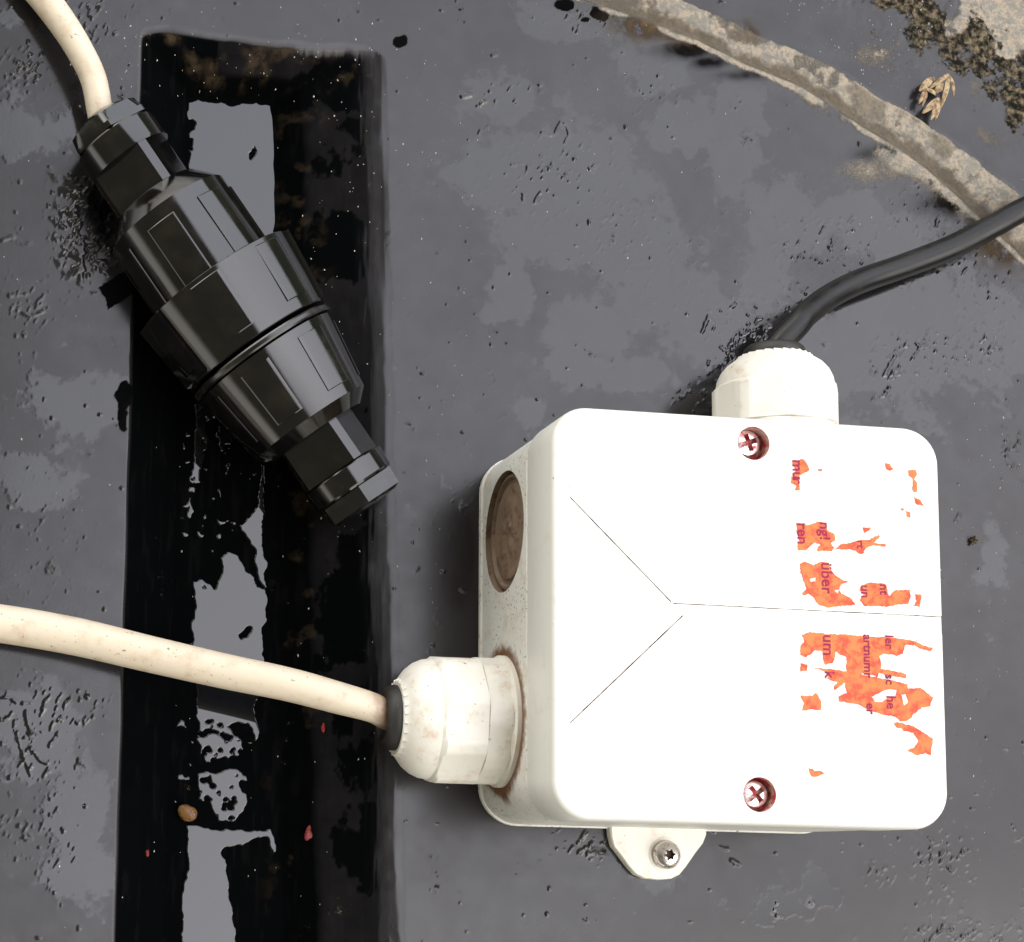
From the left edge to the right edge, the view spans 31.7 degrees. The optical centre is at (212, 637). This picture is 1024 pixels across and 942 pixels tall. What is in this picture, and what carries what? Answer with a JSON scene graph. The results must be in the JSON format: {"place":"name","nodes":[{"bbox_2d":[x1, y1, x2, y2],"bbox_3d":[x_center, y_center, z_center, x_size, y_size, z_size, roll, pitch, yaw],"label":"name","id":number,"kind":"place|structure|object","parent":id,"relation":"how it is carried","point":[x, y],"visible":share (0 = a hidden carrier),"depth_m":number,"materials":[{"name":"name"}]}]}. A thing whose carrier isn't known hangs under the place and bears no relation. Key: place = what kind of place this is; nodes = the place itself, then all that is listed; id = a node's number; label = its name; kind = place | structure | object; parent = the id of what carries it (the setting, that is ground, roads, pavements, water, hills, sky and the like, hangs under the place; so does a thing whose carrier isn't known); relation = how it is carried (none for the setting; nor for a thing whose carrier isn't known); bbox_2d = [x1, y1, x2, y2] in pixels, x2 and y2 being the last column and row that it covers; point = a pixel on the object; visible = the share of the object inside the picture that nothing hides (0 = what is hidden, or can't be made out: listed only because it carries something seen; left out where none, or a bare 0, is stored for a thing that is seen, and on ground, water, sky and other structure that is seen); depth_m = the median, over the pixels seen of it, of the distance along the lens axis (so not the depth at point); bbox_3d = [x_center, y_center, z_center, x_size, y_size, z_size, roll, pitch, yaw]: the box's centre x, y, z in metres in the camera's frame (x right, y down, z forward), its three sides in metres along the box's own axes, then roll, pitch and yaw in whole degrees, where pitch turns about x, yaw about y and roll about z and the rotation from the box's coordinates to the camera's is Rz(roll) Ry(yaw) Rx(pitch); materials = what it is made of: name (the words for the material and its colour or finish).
{"place":"outdoors","nodes":[
{"label":"outdoors","id":0,"kind":"place"},
{"bbox_2d":[0,0,1023,941],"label":"panel surface","id":1,"kind":"object","parent":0,"point":[604,282],"visible":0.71,"depth_m":0.39,"materials":[{"name":"grey metal"}]},
{"bbox_2d":[26,0,111,118],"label":"white cable","id":2,"kind":"object","parent":1,"relation":"on","point":[62,22],"visible":1,"depth_m":0.37,"materials":[{"name":"white plastic"}]},
{"bbox_2d":[177,804,196,821],"bbox_3d":[-0.005,0.037,0.372,0.004,0.002,0.004,2,83,-8],"label":"pebble","id":3,"kind":"object","parent":1,"relation":"on","point":[187,813],"visible":1,"depth_m":0.37,"materials":[{"name":"brown stone"}]},
{"bbox_2d":[0,604,387,729],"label":"white cable","id":4,"kind":"object","parent":1,"relation":"on","point":[68,635],"visible":1,"depth_m":0.35,"materials":[{"name":"white plastic"}]},
{"bbox_2d":[176,99,275,941],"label":"water","id":5,"kind":"structure","parent":1,"relation":"on","point":[230,608],"depth_m":0.38,"materials":[{"name":"black liquid"}]},
{"bbox_2d":[73,98,398,526],"bbox_3d":[0.004,-0.068,0.368,0.038,0.037,0.100,-28,88,-11],"label":"cable connector","id":6,"kind":"object","parent":1,"relation":"on","point":[240,332],"visible":1,"depth_m":0.36,"materials":[{"name":"black plastic"}]},
{"bbox_2d":[304,825,311,840],"bbox_3d":[0.020,0.041,0.372,0.002,0.001,0.003,2,83,-8],"label":"paint flake","id":7,"kind":"object","parent":1,"relation":"on","point":[308,834],"visible":1,"depth_m":0.37,"materials":[{"name":"red paint"}]},
{"bbox_2d":[321,723,324,732],"bbox_3d":[0.024,0.019,0.373,0.001,0.001,0.002,2,83,-8],"label":"paint flake","id":8,"kind":"object","parent":1,"relation":"on","point":[323,728],"visible":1,"depth_m":0.37,"materials":[{"name":"red paint"}]},
{"bbox_2d":[2,0,1019,897],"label":"grit","id":9,"kind":"object","parent":1,"relation":"on","point":[512,244],"visible":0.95,"depth_m":0.39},
{"bbox_2d":[377,339,946,879],"bbox_3d":[0.088,-0.009,0.360,0.106,0.046,0.115,2,83,-8],"label":"junction box","id":10,"kind":"object","parent":1,"relation":"on","point":[725,617],"visible":1,"depth_m":0.34,"materials":[{"name":"white plastic"}]},
{"bbox_2d":[766,196,1023,341],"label":"black cable","id":11,"kind":"object","parent":10,"relation":"attached to","point":[806,314],"visible":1,"depth_m":0.39,"materials":[{"name":"black rubber"}]},
{"bbox_2d":[918,73,954,120],"bbox_3d":[0.168,-0.126,0.408,0.009,0.001,0.012,2,83,-8],"label":"dry husk","id":12,"kind":"object","parent":1,"relation":"on","point":[935,105],"visible":1,"depth_m":0.41,"materials":[{"name":"plant"}]},
{"bbox_2d":[969,534,977,544],"bbox_3d":[0.173,-0.022,0.398,0.002,0.001,0.002,2,83,-8],"label":"dirt clump","id":13,"kind":"object","parent":1,"relation":"on","point":[973,539],"visible":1,"depth_m":0.40,"materials":[{"name":"soil"}]}
]}

